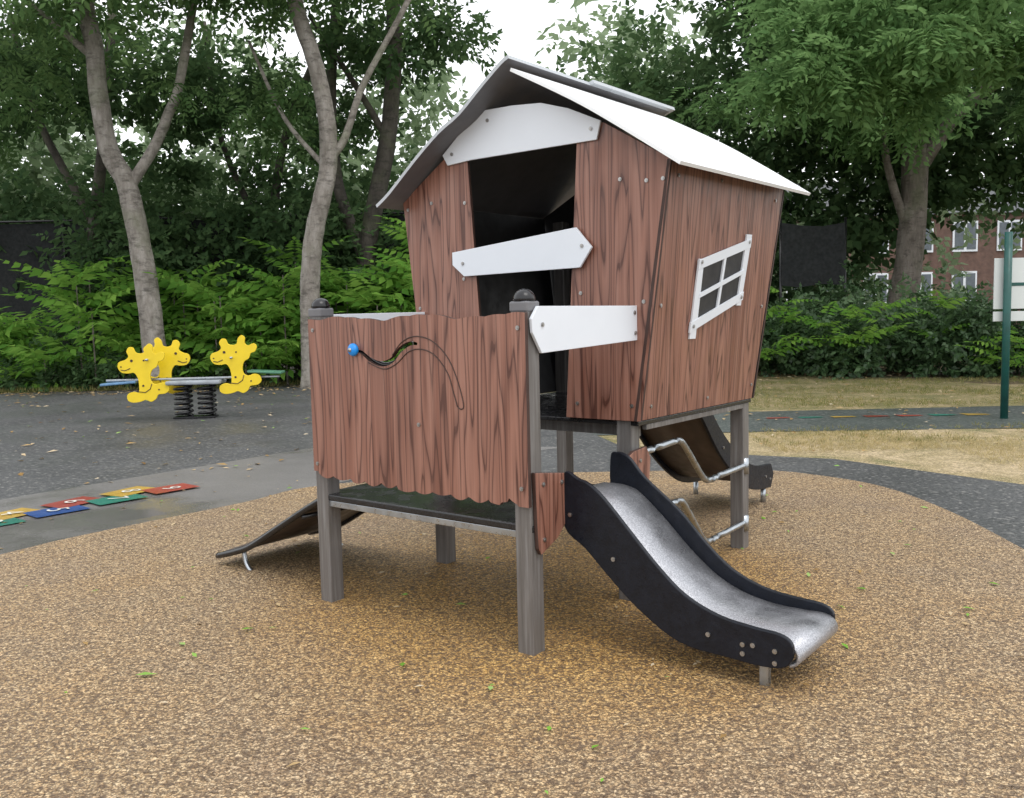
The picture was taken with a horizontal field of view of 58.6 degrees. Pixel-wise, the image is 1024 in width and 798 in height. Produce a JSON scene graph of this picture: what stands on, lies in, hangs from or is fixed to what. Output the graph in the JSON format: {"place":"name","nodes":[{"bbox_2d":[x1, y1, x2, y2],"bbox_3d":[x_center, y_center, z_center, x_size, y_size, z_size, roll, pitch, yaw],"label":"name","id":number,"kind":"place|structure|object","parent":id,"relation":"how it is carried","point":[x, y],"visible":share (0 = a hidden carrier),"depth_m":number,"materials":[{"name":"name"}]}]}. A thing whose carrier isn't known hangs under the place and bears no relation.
{"place":"outdoors","nodes":[
{"label":"outdoors","id":0,"kind":"place"},
{"bbox_2d":[0,0,236,380],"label":"woodland tree","id":1,"kind":"object","parent":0,"point":[147,105],"visible":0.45,"depth_m":22.05,"materials":[{"name":"green plant"}]},
{"bbox_2d":[131,2,411,369],"bbox_3d":[-6.274,-5.199,23.512,7.436,9.157,4.311,-1,5,0],"label":"woodland tree","id":2,"kind":"object","parent":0,"point":[360,130],"visible":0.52,"depth_m":22.93,"materials":[{"name":"green plant"}]},
{"bbox_2d":[0,447,556,553],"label":"asphalt path","id":3,"kind":"structure","parent":0,"point":[268,475],"depth_m":7.46,"materials":[{"name":"grey asphalt"}]},
{"bbox_2d":[0,483,198,525],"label":"hopscotch marking","id":4,"kind":"object","parent":3,"relation":"on","point":[71,505],"visible":1,"depth_m":7.20,"materials":[{"name":"paint"}]},
{"bbox_2d":[0,449,271,560],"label":"fallen leaves","id":5,"kind":"object","parent":3,"relation":"on","point":[125,504],"visible":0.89,"depth_m":6.91,"materials":[{"name":"brown plant"}]},
{"bbox_2d":[0,0,1018,208],"label":"sky","id":6,"kind":"structure","parent":0,"point":[520,21],"materials":[{"name":"white"}]},
{"bbox_2d":[0,381,1023,548],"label":"rubber play surface","id":7,"kind":"object","parent":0,"point":[158,438],"visible":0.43,"depth_m":10.25,"materials":[{"name":"grey rubber"}]},
{"bbox_2d":[0,392,306,478],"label":"fallen leaves","id":8,"kind":"object","parent":7,"relation":"on","point":[20,474],"visible":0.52,"depth_m":11.20,"materials":[{"name":"brown plant"}]},
{"bbox_2d":[100,335,284,418],"bbox_3d":[-4.689,-0.325,13.467,2.600,1.204,0.500,-2,5,-4],"label":"spring seesaw","id":9,"kind":"object","parent":7,"relation":"on","point":[147,361],"visible":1,"depth_m":13.34,"materials":[{"name":"yellow plastic"},{"name":"black metal"},{"name":"grey metal"}]},
{"bbox_2d":[184,527,482,616],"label":"fallen leaves","id":10,"kind":"object","parent":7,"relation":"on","point":[373,577],"visible":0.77,"depth_m":5.19,"materials":[{"name":"brown plant"}]},
{"bbox_2d":[0,471,1023,797],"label":"tan safety surface","id":11,"kind":"object","parent":7,"relation":"on","point":[914,689],"visible":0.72,"depth_m":3.62,"materials":[{"name":"rubber"}]},
{"bbox_2d":[215,499,364,569],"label":"climbing ramp","id":12,"kind":"structure","parent":11,"relation":"on","point":[303,521],"depth_m":5.13,"materials":[{"name":"black plastic"}]},
{"bbox_2d":[26,465,998,793],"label":"fallen leaves","id":13,"kind":"object","parent":11,"relation":"on","point":[488,557],"depth_m":3.98,"materials":[{"name":"brown plant"}]},
{"bbox_2d":[4,475,1023,766],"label":"fallen leaves","id":14,"kind":"object","parent":11,"relation":"on","point":[506,625],"visible":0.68,"depth_m":4.00,"materials":[{"name":"green"}]},
{"bbox_2d":[579,605,731,674],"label":"fallen leaves","id":15,"kind":"object","parent":11,"relation":"on","point":[698,661],"visible":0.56,"depth_m":3.68,"materials":[{"name":"brown plant"}]},
{"bbox_2d":[564,451,837,685],"bbox_3d":[0.728,0.670,3.765,1.089,0.786,0.460,3,7,38],"label":"playground slide","id":16,"kind":"object","parent":11,"relation":"on","point":[664,565],"visible":0.98,"depth_m":3.72,"materials":[{"name":"black laminate"}]},
{"bbox_2d":[639,415,773,501],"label":"slide","id":17,"kind":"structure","parent":11,"relation":"on","point":[706,440],"depth_m":6.23,"materials":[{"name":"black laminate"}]},
{"bbox_2d":[308,55,810,655],"bbox_3d":[0.275,-0.361,4.897,1.860,2.714,2.369,3,7,38],"label":"playground playhouse","id":18,"kind":"object","parent":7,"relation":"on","point":[584,257],"visible":0.91,"depth_m":4.41,"materials":[{"name":"brown wood"}]},
{"bbox_2d":[688,259,702,338],"bbox_3d":[0.917,-0.495,4.535,0.070,0.393,0.073,3,7,38],"label":"window left","id":19,"kind":"structure","parent":18,"relation":"in","point":[699,273],"depth_m":4.52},
{"bbox_2d":[688,292,743,332],"bbox_3d":[1.065,-0.454,4.736,0.018,0.207,0.571,3,7,41],"label":"window bottom","id":20,"kind":"structure","parent":18,"relation":"in","point":[706,317],"depth_m":4.70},
{"bbox_2d":[698,251,742,316],"bbox_3d":[1.075,-0.587,4.720,0.047,0.400,0.479,3,7,40],"label":"window pane","id":21,"kind":"structure","parent":18,"relation":"in","point":[711,273],"depth_m":4.70,"materials":[{"name":"glass"}]},
{"bbox_2d":[697,238,751,269],"bbox_3d":[1.096,-0.746,4.685,0.017,0.179,0.571,3,7,40],"label":"window top","id":22,"kind":"structure","parent":18,"relation":"in","point":[744,245],"depth_m":4.67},
{"bbox_2d":[735,234,751,305],"bbox_3d":[1.243,-0.690,4.899,0.068,0.375,0.068,3,7,38],"label":"window right","id":23,"kind":"structure","parent":18,"relation":"in","point":[745,256],"depth_m":4.89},
{"bbox_2d":[0,355,1023,393],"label":"ground","id":24,"kind":"structure","parent":0,"point":[905,374],"depth_m":18.35,"materials":[{"name":"brown soil"}]},
{"bbox_2d":[0,0,282,376],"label":"ash tree","id":25,"kind":"object","parent":24,"relation":"on","point":[91,44],"visible":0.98,"depth_m":18.61,"materials":[{"name":"grey plant"}]},
{"bbox_2d":[0,378,300,392],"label":"edge weeds","id":26,"kind":"object","parent":24,"relation":"on","point":[67,388],"visible":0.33,"depth_m":19.47,"materials":[{"name":"green plant"}]},
{"bbox_2d":[0,212,406,364],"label":"fence","id":27,"kind":"object","parent":24,"relation":"on","point":[15,239],"visible":0.12,"depth_m":24.23,"materials":[{"name":"black fabric"}]},
{"bbox_2d":[0,326,409,392],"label":"ground ivy","id":28,"kind":"object","parent":24,"relation":"on","point":[74,377],"visible":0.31,"depth_m":19.66,"materials":[{"name":"green plant"}]},
{"bbox_2d":[0,165,415,384],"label":"understory shrub","id":29,"kind":"object","parent":24,"relation":"on","point":[168,238],"visible":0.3,"depth_m":21.93,"materials":[{"name":"green plant"}]},
{"bbox_2d":[0,215,416,391],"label":"sumac sapling thicket","id":30,"kind":"object","parent":24,"relation":"on","point":[278,343],"visible":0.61,"depth_m":19.93,"materials":[{"name":"green plant"}]},
{"bbox_2d":[129,0,452,388],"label":"ash tree","id":31,"kind":"object","parent":24,"relation":"on","point":[331,149],"visible":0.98,"depth_m":18.76,"materials":[{"name":"grey plant"}]},
{"bbox_2d":[228,0,503,287],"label":"woodland tree","id":32,"kind":"object","parent":24,"relation":"on","point":[390,66],"visible":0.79,"depth_m":21.82,"materials":[{"name":"green plant"}]},
{"bbox_2d":[1,369,939,396],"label":"leaf litter","id":33,"kind":"object","parent":24,"relation":"on","point":[92,393],"visible":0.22,"depth_m":18.84,"materials":[{"name":"brown plant"}]},
{"bbox_2d":[0,114,941,317],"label":"woodland understory","id":34,"kind":"object","parent":24,"relation":"on","point":[17,209],"visible":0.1,"depth_m":24.87,"materials":[{"name":"green plant"}]},
{"bbox_2d":[0,0,1023,330],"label":"distant tree foliage","id":35,"kind":"object","parent":24,"relation":"on","point":[48,166],"visible":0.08,"depth_m":27.88,"materials":[{"name":"green plant"}]},
{"bbox_2d":[542,372,1023,446],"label":"grass verge","id":36,"kind":"object","parent":24,"relation":"on","point":[820,393],"depth_m":14.70,"materials":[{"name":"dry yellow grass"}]},
{"bbox_2d":[714,0,1023,148],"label":"false acacia tree","id":37,"kind":"object","parent":36,"relation":"on","point":[947,45],"visible":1,"depth_m":13.81,"materials":[{"name":"green plant"}]},
{"bbox_2d":[716,380,1023,452],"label":"fallen leaves","id":38,"kind":"object","parent":36,"relation":"on","point":[861,407],"visible":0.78,"depth_m":12.01,"materials":[{"name":"brown plant"}]},
{"bbox_2d":[749,422,1023,445],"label":"verge grass","id":39,"kind":"structure","parent":36,"relation":"on","point":[909,439],"depth_m":9.99,"materials":[{"name":"green"}]},
{"bbox_2d":[779,217,846,322],"bbox_3d":[7.050,-2.474,21.421,1.580,3.500,0.085,-1,5,0],"label":"fence","id":40,"kind":"object","parent":24,"relation":"on","point":[810,255],"visible":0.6,"depth_m":21.30,"materials":[{"name":"black fabric"}]},
{"bbox_2d":[664,0,1023,366],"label":"lime tree","id":41,"kind":"object","parent":24,"relation":"on","point":[910,202],"visible":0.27,"depth_m":21.04,"materials":[{"name":"green plant"}]},
{"bbox_2d":[758,259,1023,379],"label":"laurel shrub","id":42,"kind":"object","parent":24,"relation":"on","point":[906,350],"visible":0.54,"depth_m":18.53,"materials":[{"name":"green plant"}]},
{"bbox_2d":[760,286,1023,367],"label":"elder shrub","id":43,"kind":"object","parent":24,"relation":"on","point":[846,337],"visible":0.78,"depth_m":17.96,"materials":[{"name":"green plant"}]},
{"bbox_2d":[504,0,1023,295],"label":"woodland foliage","id":44,"kind":"object","parent":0,"point":[957,189],"visible":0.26,"depth_m":23.70,"materials":[{"name":"green plant"}]},
{"bbox_2d":[593,406,1023,434],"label":"footpath","id":45,"kind":"structure","parent":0,"point":[821,419],"depth_m":11.47,"materials":[{"name":"grey rubber"}]},
{"bbox_2d":[773,413,984,417],"bbox_3d":[4.706,0.220,11.769,2.840,0.001,0.220,-1,5,0],"label":"painted ring marking","id":46,"kind":"object","parent":45,"relation":"on","point":[885,415],"visible":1,"depth_m":11.79,"materials":[{"name":"paint"}]},
{"bbox_2d":[993,232,1023,418],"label":"notice board sign","id":47,"kind":"object","parent":45,"relation":"on","point":[1008,291],"visible":0.9,"depth_m":11.18,"materials":[{"name":"green metal"}]},
{"bbox_2d":[639,429,1023,483],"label":"dry grass","id":48,"kind":"structure","parent":0,"point":[951,461],"depth_m":8.84,"materials":[{"name":"beige plant"}]},
{"bbox_2d":[749,428,947,452],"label":"dry grass","id":49,"kind":"structure","parent":48,"relation":"on","point":[815,448],"depth_m":9.53,"materials":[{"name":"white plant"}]},
{"bbox_2d":[775,213,1023,323],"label":"brick building","id":50,"kind":"structure","parent":0,"point":[980,261],"depth_m":51.54,"materials":[{"name":"brick"}]},
{"bbox_2d":[863,273,887,303],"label":"window frame","id":51,"kind":"object","parent":50,"relation":"attached to","point":[877,274],"visible":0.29,"depth_m":51.54,"materials":[{"name":"white paint"}]},
{"bbox_2d":[877,275,886,300],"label":"window pane","id":52,"kind":"object","parent":51,"relation":"in","point":[880,277],"visible":0.29,"depth_m":51.56,"materials":[{"name":"grey glass"}]},
{"bbox_2d":[786,178,1023,215],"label":"roof","id":53,"kind":"structure","parent":50,"relation":"attached to","point":[977,208],"depth_m":52.34,"materials":[{"name":"stone"}]},
{"bbox_2d":[919,272,932,291],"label":"window frame","id":54,"kind":"object","parent":50,"relation":"attached to","point":[931,277],"visible":0.21,"depth_m":51.55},
{"bbox_2d":[922,274,930,293],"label":"window pane","id":55,"kind":"object","parent":54,"relation":"in","point":[927,277],"visible":0.5,"depth_m":51.55,"materials":[{"name":"grey glass"}]},
{"bbox_2d":[951,271,976,300],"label":"window frame","id":56,"kind":"object","parent":50,"relation":"attached to","point":[964,280],"visible":0.21,"depth_m":51.58,"materials":[{"name":"white paint"}]},
{"bbox_2d":[954,274,962,297],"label":"window pane","id":57,"kind":"object","parent":56,"relation":"in","point":[957,279],"visible":0.14,"depth_m":51.56,"materials":[{"name":"grey glass"}]},
{"bbox_2d":[966,273,974,297],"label":"window pane","id":58,"kind":"object","parent":56,"relation":"in","point":[970,280],"visible":0.36,"depth_m":51.56,"materials":[{"name":"grey glass"}]},
{"bbox_2d":[952,221,977,251],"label":"window frame","id":59,"kind":"object","parent":50,"relation":"attached to","point":[965,249],"visible":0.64,"depth_m":51.41,"materials":[{"name":"white wood"}]},
{"bbox_2d":[955,223,963,249],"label":"window pane","id":60,"kind":"object","parent":59,"relation":"in","point":[959,240],"visible":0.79,"depth_m":51.34,"materials":[{"name":"grey glass"}]},
{"bbox_2d":[967,223,976,248],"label":"window pane","id":61,"kind":"object","parent":59,"relation":"in","point":[972,229],"visible":0.57,"depth_m":51.33,"materials":[{"name":"grey glass"}]},
{"bbox_2d":[996,220,1022,250],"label":"window frame","id":62,"kind":"object","parent":50,"relation":"attached to","point":[998,227],"visible":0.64,"depth_m":51.33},
{"bbox_2d":[999,222,1008,248],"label":"window pane","id":63,"kind":"object","parent":62,"relation":"in","point":[1002,228],"visible":0.57,"depth_m":51.31,"materials":[{"name":"grey glass"}]},
{"bbox_2d":[1012,222,1020,245],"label":"window pane","id":64,"kind":"object","parent":62,"relation":"in","point":[1016,244],"visible":0.29,"depth_m":51.34,"materials":[{"name":"grey glass"}]},
{"bbox_2d":[924,229,931,249],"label":"window pane","id":65,"kind":"object","parent":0,"point":[928,247],"visible":0.29,"depth_m":51.36,"materials":[{"name":"grey glass"}]}
]}

